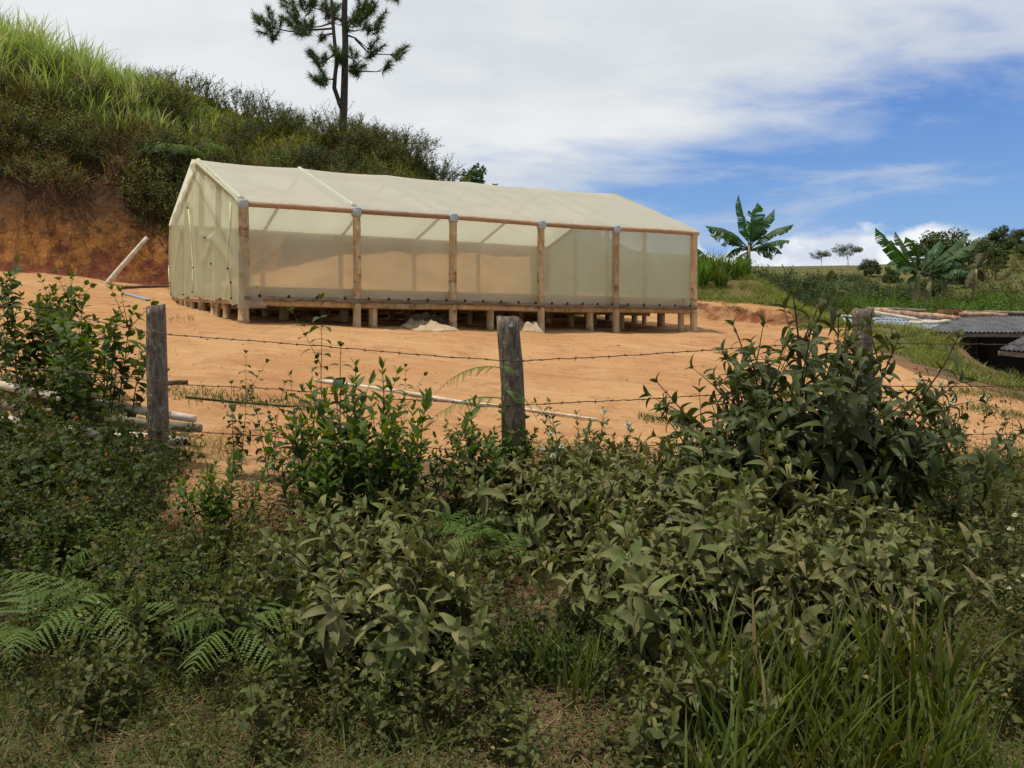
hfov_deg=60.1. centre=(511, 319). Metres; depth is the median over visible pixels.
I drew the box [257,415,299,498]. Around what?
slender weed
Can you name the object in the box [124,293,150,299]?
pale plank
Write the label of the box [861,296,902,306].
hedge shrub
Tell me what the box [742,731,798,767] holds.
weed
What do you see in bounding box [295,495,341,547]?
weed
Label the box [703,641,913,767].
grass clump
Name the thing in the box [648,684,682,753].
weed
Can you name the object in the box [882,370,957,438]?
flowering weed
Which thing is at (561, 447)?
flowering weed
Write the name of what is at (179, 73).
crest shrub
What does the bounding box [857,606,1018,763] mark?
grass clump
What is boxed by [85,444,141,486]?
weed
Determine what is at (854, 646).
weed
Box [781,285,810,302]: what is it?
dark bush
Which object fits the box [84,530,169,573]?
weed
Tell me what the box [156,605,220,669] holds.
leafy weed
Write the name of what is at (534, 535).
dusty shrub
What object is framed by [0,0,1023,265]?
sky
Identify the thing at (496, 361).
clods
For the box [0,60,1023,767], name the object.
ground
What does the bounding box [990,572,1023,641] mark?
tall weed
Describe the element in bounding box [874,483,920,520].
weed
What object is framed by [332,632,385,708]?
weed
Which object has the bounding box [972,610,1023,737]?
weed
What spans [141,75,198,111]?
hill shrub
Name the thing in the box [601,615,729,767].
weed
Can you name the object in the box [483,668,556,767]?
weed
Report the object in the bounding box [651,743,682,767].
weed
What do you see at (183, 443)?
bamboo log
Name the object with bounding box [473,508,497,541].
weed
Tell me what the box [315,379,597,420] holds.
bamboo pole
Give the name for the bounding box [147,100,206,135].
hill shrub
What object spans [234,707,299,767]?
weed
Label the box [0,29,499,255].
slope grass
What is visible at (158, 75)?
hill shrub
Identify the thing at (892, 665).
grass clump
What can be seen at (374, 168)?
hill shrub
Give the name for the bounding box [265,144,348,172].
hill shrub
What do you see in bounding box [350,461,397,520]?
weed
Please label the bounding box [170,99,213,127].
hill shrub
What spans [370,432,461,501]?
weed
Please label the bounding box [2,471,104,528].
weed
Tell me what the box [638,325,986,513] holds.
broadleaf shrub
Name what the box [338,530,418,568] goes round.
weed
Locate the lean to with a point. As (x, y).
(1018, 347)
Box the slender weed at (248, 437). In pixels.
[240,380,287,476]
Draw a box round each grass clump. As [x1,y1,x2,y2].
[499,607,574,691]
[513,606,631,712]
[652,689,801,767]
[653,707,716,767]
[660,572,790,742]
[677,602,882,764]
[679,637,813,767]
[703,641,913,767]
[742,575,881,751]
[749,514,870,633]
[750,696,914,767]
[768,606,906,767]
[800,573,950,747]
[802,564,1023,752]
[802,654,999,767]
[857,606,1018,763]
[859,681,997,767]
[915,656,1022,767]
[962,720,1023,767]
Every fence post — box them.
[146,304,168,468]
[497,316,525,505]
[852,308,876,454]
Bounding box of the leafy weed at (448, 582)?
[435,575,492,666]
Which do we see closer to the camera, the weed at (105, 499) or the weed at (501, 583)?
the weed at (501, 583)
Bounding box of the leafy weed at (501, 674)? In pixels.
[478,636,538,699]
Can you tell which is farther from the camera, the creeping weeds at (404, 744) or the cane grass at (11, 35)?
the cane grass at (11, 35)
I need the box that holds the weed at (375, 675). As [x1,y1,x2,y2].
[330,640,410,732]
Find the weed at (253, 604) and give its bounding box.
[205,574,284,670]
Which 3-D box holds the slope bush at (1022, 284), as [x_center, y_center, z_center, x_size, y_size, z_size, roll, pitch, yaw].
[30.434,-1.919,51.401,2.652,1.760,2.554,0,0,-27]
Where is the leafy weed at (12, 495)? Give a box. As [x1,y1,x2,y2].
[4,481,30,534]
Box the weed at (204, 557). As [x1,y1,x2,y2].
[181,541,263,605]
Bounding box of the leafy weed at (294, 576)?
[207,535,335,619]
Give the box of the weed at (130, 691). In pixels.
[50,638,159,721]
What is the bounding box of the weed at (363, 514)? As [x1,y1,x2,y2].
[330,489,372,520]
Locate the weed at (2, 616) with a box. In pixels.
[0,570,10,622]
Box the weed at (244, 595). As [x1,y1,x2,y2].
[241,584,309,636]
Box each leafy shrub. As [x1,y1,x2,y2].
[0,256,90,394]
[0,269,99,403]
[0,343,101,444]
[37,283,169,441]
[45,305,124,410]
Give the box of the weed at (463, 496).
[419,470,489,546]
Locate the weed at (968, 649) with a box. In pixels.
[860,614,990,727]
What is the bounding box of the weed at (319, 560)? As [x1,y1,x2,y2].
[310,532,372,616]
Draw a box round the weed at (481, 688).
[413,632,510,727]
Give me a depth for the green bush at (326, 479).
5.18 m
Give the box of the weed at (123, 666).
[58,612,173,717]
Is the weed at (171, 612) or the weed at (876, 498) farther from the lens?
the weed at (876, 498)
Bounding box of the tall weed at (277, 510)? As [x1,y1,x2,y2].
[255,474,295,535]
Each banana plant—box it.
[698,249,732,265]
[706,195,792,271]
[875,228,977,312]
[965,253,986,299]
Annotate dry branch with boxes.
[121,285,168,288]
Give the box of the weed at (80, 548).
[26,522,115,585]
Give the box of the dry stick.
[168,380,187,383]
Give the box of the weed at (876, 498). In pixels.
[807,483,880,526]
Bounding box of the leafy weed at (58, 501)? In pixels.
[30,481,96,558]
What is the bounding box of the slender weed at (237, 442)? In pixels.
[221,350,269,478]
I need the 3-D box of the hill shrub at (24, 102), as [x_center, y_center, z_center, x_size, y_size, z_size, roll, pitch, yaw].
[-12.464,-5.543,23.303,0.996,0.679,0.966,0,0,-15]
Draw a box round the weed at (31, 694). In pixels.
[0,640,113,726]
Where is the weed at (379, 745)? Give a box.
[341,709,414,760]
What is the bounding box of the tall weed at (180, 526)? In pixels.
[171,510,197,547]
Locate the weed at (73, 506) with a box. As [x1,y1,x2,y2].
[20,484,116,570]
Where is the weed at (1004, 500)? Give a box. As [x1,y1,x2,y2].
[944,472,1020,530]
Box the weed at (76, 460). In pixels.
[61,459,125,487]
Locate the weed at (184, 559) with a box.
[143,535,226,604]
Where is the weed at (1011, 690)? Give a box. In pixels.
[979,665,1023,719]
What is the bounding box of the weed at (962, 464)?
[955,454,1003,498]
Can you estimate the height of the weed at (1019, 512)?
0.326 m
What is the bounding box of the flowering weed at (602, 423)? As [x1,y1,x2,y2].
[530,397,636,475]
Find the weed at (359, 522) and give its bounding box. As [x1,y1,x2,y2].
[343,498,384,542]
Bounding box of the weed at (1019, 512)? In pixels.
[987,500,1023,550]
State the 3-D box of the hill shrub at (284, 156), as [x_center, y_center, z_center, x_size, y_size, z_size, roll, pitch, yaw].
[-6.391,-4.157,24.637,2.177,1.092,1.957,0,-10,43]
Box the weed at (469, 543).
[380,536,473,605]
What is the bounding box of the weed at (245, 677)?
[205,647,273,708]
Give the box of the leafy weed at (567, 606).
[550,575,605,629]
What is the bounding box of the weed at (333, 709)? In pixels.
[322,673,358,739]
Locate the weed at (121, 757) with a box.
[72,750,164,767]
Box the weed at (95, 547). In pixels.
[87,527,159,591]
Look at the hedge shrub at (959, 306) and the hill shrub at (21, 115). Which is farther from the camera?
the hedge shrub at (959, 306)
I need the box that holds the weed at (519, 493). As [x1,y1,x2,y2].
[475,463,546,508]
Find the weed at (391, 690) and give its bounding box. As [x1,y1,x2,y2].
[367,664,414,695]
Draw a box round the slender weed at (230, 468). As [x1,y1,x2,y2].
[195,453,242,528]
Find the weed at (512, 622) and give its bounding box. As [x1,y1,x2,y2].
[496,587,585,675]
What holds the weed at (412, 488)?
on the ground at (36, 228)
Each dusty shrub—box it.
[246,492,416,598]
[252,476,453,618]
[256,543,430,688]
[281,524,508,697]
[442,436,626,531]
[463,465,639,566]
[504,428,655,528]
[505,486,768,673]
[508,451,703,563]
[515,448,648,544]
[532,495,739,618]
[537,457,747,618]
[544,429,679,514]
[582,418,795,537]
[584,456,789,634]
[595,441,718,526]
[615,640,793,764]
[636,464,851,611]
[640,444,772,523]
[682,499,835,627]
[682,538,878,694]
[691,442,874,569]
[722,507,917,630]
[722,527,1006,675]
[765,481,958,614]
[773,491,971,639]
[779,479,992,591]
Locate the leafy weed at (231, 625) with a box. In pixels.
[219,585,238,646]
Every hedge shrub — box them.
[824,295,847,310]
[838,297,875,312]
[845,292,874,309]
[851,296,890,308]
[852,287,906,316]
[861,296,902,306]
[864,293,893,305]
[874,301,913,316]
[884,298,930,310]
[897,298,938,310]
[901,295,946,308]
[902,298,954,313]
[913,297,956,314]
[920,293,958,313]
[939,293,987,305]
[941,294,988,309]
[944,290,999,306]
[945,303,971,314]
[951,293,1002,310]
[952,299,1007,311]
[958,299,1001,311]
[972,287,1022,305]
[974,293,1021,316]
[974,293,1023,310]
[978,298,1023,316]
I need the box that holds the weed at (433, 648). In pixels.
[429,589,469,659]
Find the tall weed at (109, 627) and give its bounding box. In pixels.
[95,596,128,648]
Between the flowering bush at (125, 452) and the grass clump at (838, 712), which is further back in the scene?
the flowering bush at (125, 452)
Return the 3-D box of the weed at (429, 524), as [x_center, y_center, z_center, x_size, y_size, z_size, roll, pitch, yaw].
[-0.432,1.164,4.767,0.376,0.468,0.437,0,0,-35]
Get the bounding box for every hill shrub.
[0,58,41,96]
[0,92,65,137]
[0,110,49,143]
[0,111,42,143]
[0,111,82,162]
[0,129,47,158]
[0,149,81,190]
[0,156,40,178]
[1,72,31,94]
[1,100,52,130]
[2,40,71,76]
[4,142,64,164]
[7,60,34,81]
[9,68,77,109]
[11,156,52,179]
[14,124,61,146]
[17,97,57,116]
[23,97,115,147]
[31,115,123,159]
[31,121,103,154]
[39,54,70,75]
[53,89,110,114]
[56,119,144,160]
[59,76,114,103]
[66,136,112,164]
[68,69,119,100]
[70,146,125,171]
[78,69,142,103]
[95,96,127,112]
[101,155,178,199]
[114,173,178,213]
[117,183,179,226]
[123,126,192,162]
[123,131,191,165]
[125,119,176,143]
[125,201,173,230]
[128,141,196,181]
[128,159,183,205]
[129,138,208,180]
[129,153,194,193]
[130,72,189,105]
[131,74,203,116]
[132,135,172,157]
[134,129,177,153]
[141,65,176,86]
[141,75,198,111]
[144,189,178,219]
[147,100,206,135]
[149,69,191,87]
[149,79,195,102]
[150,119,228,162]
[150,180,180,215]
[151,154,189,174]
[151,174,183,203]
[153,63,211,94]
[154,127,200,146]
[159,119,218,153]
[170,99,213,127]
[176,85,211,110]
[176,137,257,164]
[176,152,235,178]
[201,126,260,152]
[210,112,258,138]
[212,146,252,162]
[218,149,252,164]
[220,82,274,114]
[239,120,271,140]
[240,129,264,146]
[241,109,306,137]
[251,101,309,133]
[255,143,320,170]
[258,109,293,127]
[260,123,292,138]
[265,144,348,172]
[266,140,318,166]
[285,139,333,164]
[290,115,331,142]
[301,138,358,173]
[307,114,390,153]
[309,113,353,135]
[321,127,349,146]
[325,121,385,155]
[327,126,364,146]
[328,160,369,174]
[330,140,375,172]
[330,161,395,175]
[334,143,370,164]
[347,150,402,175]
[353,134,409,167]
[358,115,406,157]
[379,136,434,159]
[402,155,438,176]
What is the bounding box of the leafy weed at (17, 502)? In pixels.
[0,494,48,555]
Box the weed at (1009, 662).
[930,608,1023,724]
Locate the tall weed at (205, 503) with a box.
[168,447,274,547]
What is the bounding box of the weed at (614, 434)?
[575,433,615,459]
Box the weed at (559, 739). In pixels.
[535,712,593,767]
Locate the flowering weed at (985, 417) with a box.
[946,394,1015,463]
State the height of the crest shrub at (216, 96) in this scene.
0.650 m
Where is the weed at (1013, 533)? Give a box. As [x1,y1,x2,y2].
[1010,532,1023,558]
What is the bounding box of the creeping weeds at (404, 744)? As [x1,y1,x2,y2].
[0,414,1023,767]
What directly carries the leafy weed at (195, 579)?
on the ground at (36, 228)
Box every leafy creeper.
[418,417,503,512]
[460,403,538,511]
[481,420,558,511]
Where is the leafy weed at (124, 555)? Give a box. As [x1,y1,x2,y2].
[78,514,248,590]
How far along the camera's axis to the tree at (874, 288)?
45.79 m
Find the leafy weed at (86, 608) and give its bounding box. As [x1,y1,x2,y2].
[64,580,109,647]
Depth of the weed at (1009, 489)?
5.36 m
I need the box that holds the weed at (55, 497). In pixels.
[17,473,94,539]
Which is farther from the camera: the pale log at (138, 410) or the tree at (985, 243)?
the tree at (985, 243)
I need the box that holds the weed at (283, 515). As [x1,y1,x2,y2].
[277,492,339,546]
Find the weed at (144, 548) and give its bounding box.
[112,517,165,580]
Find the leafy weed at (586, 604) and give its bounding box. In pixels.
[577,581,596,625]
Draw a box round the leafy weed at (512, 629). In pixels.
[482,598,585,683]
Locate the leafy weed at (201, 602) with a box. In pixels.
[160,576,216,647]
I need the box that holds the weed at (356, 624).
[271,567,382,685]
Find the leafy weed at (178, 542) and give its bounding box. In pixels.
[167,532,192,581]
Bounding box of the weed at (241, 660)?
[233,627,290,681]
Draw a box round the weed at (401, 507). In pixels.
[380,489,416,533]
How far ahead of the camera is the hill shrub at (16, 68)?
24.38 m
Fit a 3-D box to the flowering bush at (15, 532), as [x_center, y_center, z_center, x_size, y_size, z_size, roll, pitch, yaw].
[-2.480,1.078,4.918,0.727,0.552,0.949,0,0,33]
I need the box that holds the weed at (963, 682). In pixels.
[956,668,977,712]
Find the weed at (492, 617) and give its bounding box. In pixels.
[397,556,508,676]
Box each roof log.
[866,307,926,311]
[874,307,960,319]
[875,311,919,320]
[909,319,950,324]
[952,311,1007,316]
[983,310,1023,315]
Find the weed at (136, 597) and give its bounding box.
[92,557,224,665]
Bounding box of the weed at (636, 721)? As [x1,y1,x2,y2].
[589,658,694,767]
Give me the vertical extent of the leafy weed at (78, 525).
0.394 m
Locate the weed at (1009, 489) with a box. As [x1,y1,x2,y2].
[993,472,1023,518]
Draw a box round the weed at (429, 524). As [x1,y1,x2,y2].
[391,498,447,559]
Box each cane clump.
[698,247,729,281]
[698,251,721,264]
[698,254,715,287]
[708,265,733,287]
[714,252,738,277]
[727,256,749,279]
[731,254,757,276]
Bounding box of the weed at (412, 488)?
[394,454,438,514]
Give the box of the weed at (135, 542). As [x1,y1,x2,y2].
[96,536,164,569]
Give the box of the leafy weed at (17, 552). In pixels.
[1,516,38,590]
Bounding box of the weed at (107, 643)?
[66,601,212,700]
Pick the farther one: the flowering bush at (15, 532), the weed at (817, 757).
the flowering bush at (15, 532)
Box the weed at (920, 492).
[863,456,939,526]
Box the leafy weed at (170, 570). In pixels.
[122,549,216,643]
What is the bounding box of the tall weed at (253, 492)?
[233,464,263,517]
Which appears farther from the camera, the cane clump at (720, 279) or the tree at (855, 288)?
the tree at (855, 288)
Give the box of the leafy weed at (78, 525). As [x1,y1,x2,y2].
[45,508,115,577]
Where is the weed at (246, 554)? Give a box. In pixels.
[200,522,283,585]
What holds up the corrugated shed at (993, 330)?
on the ground at (36, 228)
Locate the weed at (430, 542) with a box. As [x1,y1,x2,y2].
[400,519,451,577]
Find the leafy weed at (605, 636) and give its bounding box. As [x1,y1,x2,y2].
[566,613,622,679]
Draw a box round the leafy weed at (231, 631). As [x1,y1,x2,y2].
[201,604,265,666]
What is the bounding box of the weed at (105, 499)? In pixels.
[78,476,154,549]
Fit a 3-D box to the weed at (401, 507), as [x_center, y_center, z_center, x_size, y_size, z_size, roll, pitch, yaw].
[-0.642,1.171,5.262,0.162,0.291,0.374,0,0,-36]
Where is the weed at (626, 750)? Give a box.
[594,718,673,767]
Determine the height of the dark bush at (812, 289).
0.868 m
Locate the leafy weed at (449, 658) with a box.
[424,607,506,679]
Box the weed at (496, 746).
[451,699,510,763]
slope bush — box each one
[765,268,798,282]
[785,269,888,301]
[808,269,875,288]
[823,276,864,289]
[851,277,943,303]
[852,279,902,298]
[868,276,914,290]
[919,288,968,302]
[920,288,954,300]
[940,271,1020,303]
[942,276,1015,299]
[964,272,1023,300]
[968,255,1023,281]
[1007,275,1023,293]
[1008,247,1023,271]
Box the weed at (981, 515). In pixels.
[919,454,1012,531]
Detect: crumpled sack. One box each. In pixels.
[394,310,448,325]
[400,318,458,330]
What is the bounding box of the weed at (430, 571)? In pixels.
[374,542,444,588]
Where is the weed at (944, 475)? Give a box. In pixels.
[907,462,974,518]
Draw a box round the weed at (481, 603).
[397,570,495,666]
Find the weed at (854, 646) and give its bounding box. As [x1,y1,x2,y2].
[787,599,917,731]
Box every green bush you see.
[252,411,382,532]
[274,356,406,520]
[336,386,481,534]
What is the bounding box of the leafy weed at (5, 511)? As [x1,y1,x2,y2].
[0,493,50,533]
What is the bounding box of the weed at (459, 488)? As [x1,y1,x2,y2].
[439,478,484,514]
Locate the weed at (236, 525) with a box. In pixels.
[184,504,276,567]
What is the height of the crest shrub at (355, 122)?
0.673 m
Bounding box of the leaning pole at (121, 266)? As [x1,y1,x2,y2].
[104,236,148,284]
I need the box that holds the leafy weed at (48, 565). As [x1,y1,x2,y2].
[0,528,88,621]
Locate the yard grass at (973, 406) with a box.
[142,302,1023,424]
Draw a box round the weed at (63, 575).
[12,564,108,631]
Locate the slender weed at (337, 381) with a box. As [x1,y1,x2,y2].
[286,292,358,488]
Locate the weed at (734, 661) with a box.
[714,632,770,713]
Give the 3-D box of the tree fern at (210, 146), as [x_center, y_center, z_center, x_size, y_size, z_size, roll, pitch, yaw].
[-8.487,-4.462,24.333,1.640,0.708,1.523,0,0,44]
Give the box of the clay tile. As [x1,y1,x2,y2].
[937,309,961,312]
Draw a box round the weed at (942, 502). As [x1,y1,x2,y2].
[909,500,975,571]
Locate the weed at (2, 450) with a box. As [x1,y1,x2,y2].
[0,442,17,490]
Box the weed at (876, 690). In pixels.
[852,656,901,716]
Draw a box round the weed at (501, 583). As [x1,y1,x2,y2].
[479,567,529,617]
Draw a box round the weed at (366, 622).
[364,603,444,636]
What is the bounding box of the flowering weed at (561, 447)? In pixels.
[532,414,572,489]
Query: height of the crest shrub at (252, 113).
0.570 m
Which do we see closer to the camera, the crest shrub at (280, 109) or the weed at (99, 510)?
the weed at (99, 510)
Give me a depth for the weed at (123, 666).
3.47 m
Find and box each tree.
[250,0,411,134]
[456,163,497,184]
[802,273,825,287]
[808,279,849,298]
[809,249,831,265]
[830,243,863,259]
[841,287,873,298]
[844,271,872,285]
[856,258,882,275]
[859,282,897,301]
[880,266,903,282]
[899,285,924,300]
[909,227,981,282]
[911,277,954,302]
[952,265,981,285]
[966,237,998,265]
[982,247,1010,265]
[984,225,1017,252]
[1006,228,1023,243]
[1013,237,1023,257]
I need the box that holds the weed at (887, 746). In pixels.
[857,733,914,767]
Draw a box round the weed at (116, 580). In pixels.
[85,547,179,640]
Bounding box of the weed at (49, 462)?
[0,451,65,508]
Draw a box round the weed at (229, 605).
[155,566,282,668]
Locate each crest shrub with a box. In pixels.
[137,66,176,80]
[163,64,191,87]
[185,72,235,99]
[200,86,229,105]
[217,89,241,113]
[228,81,263,116]
[239,99,272,116]
[243,101,280,121]
[269,100,300,118]
[276,106,320,131]
[301,111,325,134]
[305,104,343,133]
[318,100,353,126]
[347,116,376,128]
[348,112,381,132]
[363,121,385,135]
[387,130,406,142]
[424,161,459,180]
[435,166,467,181]
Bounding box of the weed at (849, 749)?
[824,721,862,767]
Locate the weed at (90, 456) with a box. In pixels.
[65,449,143,505]
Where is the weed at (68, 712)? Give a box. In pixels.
[42,646,120,753]
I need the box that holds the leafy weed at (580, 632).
[526,605,600,662]
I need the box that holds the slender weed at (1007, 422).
[992,400,1023,465]
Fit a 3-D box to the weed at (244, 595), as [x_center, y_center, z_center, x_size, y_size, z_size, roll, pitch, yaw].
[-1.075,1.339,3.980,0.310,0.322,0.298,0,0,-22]
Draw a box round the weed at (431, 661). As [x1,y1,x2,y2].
[379,641,450,699]
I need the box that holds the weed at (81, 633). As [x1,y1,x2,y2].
[51,600,132,672]
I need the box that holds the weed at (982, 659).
[915,605,1004,688]
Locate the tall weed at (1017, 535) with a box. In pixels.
[942,491,1023,602]
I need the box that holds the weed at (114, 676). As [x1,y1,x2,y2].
[82,657,145,697]
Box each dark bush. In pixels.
[727,255,758,274]
[749,263,768,280]
[755,272,781,283]
[756,264,798,290]
[757,273,790,288]
[762,264,816,290]
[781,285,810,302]
[782,276,819,299]
[782,276,827,298]
[791,289,822,307]
[795,280,847,304]
[803,290,839,310]
[808,286,847,303]
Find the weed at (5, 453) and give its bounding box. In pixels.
[0,436,70,513]
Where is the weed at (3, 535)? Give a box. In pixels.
[0,513,33,575]
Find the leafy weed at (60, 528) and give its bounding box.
[8,488,136,565]
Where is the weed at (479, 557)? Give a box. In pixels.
[432,538,517,610]
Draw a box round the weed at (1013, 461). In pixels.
[991,445,1023,478]
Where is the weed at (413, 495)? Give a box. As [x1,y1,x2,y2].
[378,469,437,534]
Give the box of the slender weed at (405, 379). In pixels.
[386,364,427,473]
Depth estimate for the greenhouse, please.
16.22 m
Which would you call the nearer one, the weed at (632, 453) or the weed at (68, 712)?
the weed at (68, 712)
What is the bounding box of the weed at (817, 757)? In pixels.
[795,734,831,766]
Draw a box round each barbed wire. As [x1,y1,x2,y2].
[0,365,1023,407]
[1,306,1023,361]
[13,422,1023,453]
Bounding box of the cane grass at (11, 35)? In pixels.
[0,0,239,154]
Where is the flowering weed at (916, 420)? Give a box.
[895,398,943,467]
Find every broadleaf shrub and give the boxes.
[620,443,750,515]
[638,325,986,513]
[646,378,849,510]
[705,270,975,518]
[770,385,1023,543]
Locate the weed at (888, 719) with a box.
[848,712,907,753]
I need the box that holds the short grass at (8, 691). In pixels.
[0,421,1023,767]
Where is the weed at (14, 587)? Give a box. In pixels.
[0,563,37,609]
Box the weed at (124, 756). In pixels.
[104,739,135,767]
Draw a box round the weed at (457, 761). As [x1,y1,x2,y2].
[448,736,467,767]
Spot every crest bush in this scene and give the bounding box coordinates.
[377,123,443,154]
[386,131,442,165]
[409,150,464,180]
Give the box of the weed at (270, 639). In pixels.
[246,577,341,688]
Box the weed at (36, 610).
[15,565,95,648]
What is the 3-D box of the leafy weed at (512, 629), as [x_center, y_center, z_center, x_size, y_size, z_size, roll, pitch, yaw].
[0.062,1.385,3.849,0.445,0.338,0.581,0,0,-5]
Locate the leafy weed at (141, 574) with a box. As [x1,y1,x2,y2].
[116,568,158,634]
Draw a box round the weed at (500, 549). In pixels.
[469,525,532,591]
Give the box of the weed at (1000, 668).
[980,648,1023,710]
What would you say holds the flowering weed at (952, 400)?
on the ground at (36, 228)
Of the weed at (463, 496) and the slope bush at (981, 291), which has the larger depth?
the slope bush at (981, 291)
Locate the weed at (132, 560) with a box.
[90,516,178,609]
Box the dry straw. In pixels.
[0,461,1023,767]
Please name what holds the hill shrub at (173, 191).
on the ground at (36, 228)
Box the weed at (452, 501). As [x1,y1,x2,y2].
[442,487,475,524]
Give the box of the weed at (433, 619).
[426,603,469,658]
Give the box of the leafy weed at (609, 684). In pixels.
[571,634,659,697]
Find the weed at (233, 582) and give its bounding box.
[158,548,293,660]
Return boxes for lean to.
[998,336,1023,356]
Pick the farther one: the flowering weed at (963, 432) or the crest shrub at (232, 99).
the crest shrub at (232, 99)
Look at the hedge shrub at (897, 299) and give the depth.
27.83 m
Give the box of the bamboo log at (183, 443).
[8,416,187,446]
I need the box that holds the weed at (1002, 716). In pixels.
[986,695,1023,754]
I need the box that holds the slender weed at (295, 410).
[282,370,343,479]
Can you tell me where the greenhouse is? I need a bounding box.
[168,158,699,332]
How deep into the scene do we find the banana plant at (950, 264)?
26.93 m
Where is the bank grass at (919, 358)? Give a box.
[698,263,1023,390]
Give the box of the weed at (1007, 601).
[1000,595,1023,627]
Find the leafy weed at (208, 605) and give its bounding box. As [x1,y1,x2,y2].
[172,575,220,668]
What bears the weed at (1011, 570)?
on the ground at (36, 228)
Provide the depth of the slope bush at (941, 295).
48.46 m
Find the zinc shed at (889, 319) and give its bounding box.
[841,315,938,329]
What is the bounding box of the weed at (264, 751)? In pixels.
[229,730,289,767]
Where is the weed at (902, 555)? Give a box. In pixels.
[864,501,923,610]
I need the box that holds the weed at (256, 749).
[239,700,298,759]
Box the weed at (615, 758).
[598,751,619,767]
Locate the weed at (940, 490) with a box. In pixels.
[922,479,954,504]
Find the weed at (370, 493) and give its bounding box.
[339,474,392,514]
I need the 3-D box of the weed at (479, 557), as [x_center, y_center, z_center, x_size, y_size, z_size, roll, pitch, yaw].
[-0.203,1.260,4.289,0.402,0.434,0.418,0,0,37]
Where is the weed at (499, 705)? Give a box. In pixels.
[471,631,529,761]
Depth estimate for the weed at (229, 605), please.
3.75 m
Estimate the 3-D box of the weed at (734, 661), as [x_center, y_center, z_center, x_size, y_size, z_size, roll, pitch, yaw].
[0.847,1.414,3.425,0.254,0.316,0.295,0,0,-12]
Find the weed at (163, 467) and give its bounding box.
[122,464,165,504]
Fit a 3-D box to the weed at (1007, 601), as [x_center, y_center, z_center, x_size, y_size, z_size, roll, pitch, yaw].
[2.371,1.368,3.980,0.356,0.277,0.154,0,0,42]
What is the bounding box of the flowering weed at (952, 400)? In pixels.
[913,366,967,475]
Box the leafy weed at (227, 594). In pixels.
[203,571,257,653]
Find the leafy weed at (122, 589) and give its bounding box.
[70,567,131,633]
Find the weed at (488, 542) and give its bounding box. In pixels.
[473,516,528,575]
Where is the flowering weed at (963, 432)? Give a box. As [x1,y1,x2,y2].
[930,430,985,496]
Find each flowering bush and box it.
[0,383,105,448]
[0,405,118,489]
[0,406,161,484]
[0,427,77,513]
[0,436,159,533]
[0,462,143,561]
[0,486,92,568]
[1,436,196,530]
[34,478,179,537]
[38,398,205,494]
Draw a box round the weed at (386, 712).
[346,652,484,751]
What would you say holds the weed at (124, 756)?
on the ground at (36, 228)
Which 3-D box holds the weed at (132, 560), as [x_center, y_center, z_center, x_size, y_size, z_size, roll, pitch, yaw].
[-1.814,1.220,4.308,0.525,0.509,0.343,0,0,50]
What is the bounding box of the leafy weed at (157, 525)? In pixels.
[32,508,196,573]
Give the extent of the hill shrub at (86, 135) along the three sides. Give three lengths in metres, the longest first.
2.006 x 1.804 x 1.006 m
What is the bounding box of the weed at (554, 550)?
[548,521,631,589]
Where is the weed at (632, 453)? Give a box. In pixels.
[613,435,663,468]
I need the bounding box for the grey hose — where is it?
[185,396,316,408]
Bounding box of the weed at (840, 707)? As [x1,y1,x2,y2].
[810,669,882,765]
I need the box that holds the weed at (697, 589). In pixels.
[686,573,738,623]
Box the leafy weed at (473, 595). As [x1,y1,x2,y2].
[448,570,484,622]
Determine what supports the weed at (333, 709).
on the ground at (36, 228)
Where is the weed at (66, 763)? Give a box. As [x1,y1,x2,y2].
[63,754,72,767]
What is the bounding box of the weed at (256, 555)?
[182,523,273,601]
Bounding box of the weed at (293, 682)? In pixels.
[277,637,365,745]
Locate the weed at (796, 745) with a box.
[754,743,802,767]
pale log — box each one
[0,380,196,422]
[0,400,202,432]
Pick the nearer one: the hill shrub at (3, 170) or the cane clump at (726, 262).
the hill shrub at (3, 170)
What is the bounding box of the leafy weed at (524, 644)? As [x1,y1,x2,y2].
[444,614,582,691]
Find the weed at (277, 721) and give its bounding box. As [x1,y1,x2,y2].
[251,666,302,765]
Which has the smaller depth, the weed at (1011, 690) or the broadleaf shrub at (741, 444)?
the weed at (1011, 690)
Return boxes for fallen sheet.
[516,315,543,332]
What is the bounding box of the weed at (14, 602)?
[5,599,47,676]
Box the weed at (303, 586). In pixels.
[261,562,349,640]
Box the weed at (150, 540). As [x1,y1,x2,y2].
[90,525,166,584]
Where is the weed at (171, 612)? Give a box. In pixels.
[139,563,257,646]
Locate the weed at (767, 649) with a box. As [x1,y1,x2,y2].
[714,607,825,703]
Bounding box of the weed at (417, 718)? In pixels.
[410,661,505,757]
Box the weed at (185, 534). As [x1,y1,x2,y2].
[157,530,202,571]
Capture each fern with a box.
[0,568,200,670]
[0,578,127,674]
[13,409,115,443]
[58,527,154,576]
[93,555,190,582]
[122,594,311,700]
[128,143,206,179]
[186,142,226,156]
[406,509,490,532]
[423,366,536,475]
[426,522,537,558]
[449,522,552,562]
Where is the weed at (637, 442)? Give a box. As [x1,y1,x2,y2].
[617,441,649,466]
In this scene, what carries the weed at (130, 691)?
on the ground at (36, 228)
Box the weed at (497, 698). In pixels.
[484,674,507,725]
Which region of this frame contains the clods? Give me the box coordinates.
[0,183,1022,456]
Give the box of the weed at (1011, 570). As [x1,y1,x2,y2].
[947,513,1023,610]
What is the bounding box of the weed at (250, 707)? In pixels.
[232,608,308,737]
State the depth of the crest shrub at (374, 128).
29.88 m
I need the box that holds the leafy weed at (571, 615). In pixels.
[517,577,632,661]
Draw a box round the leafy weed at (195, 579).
[124,549,266,613]
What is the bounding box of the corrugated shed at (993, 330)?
[924,316,1023,376]
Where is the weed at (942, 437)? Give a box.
[928,423,968,475]
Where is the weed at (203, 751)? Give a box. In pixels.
[171,715,220,767]

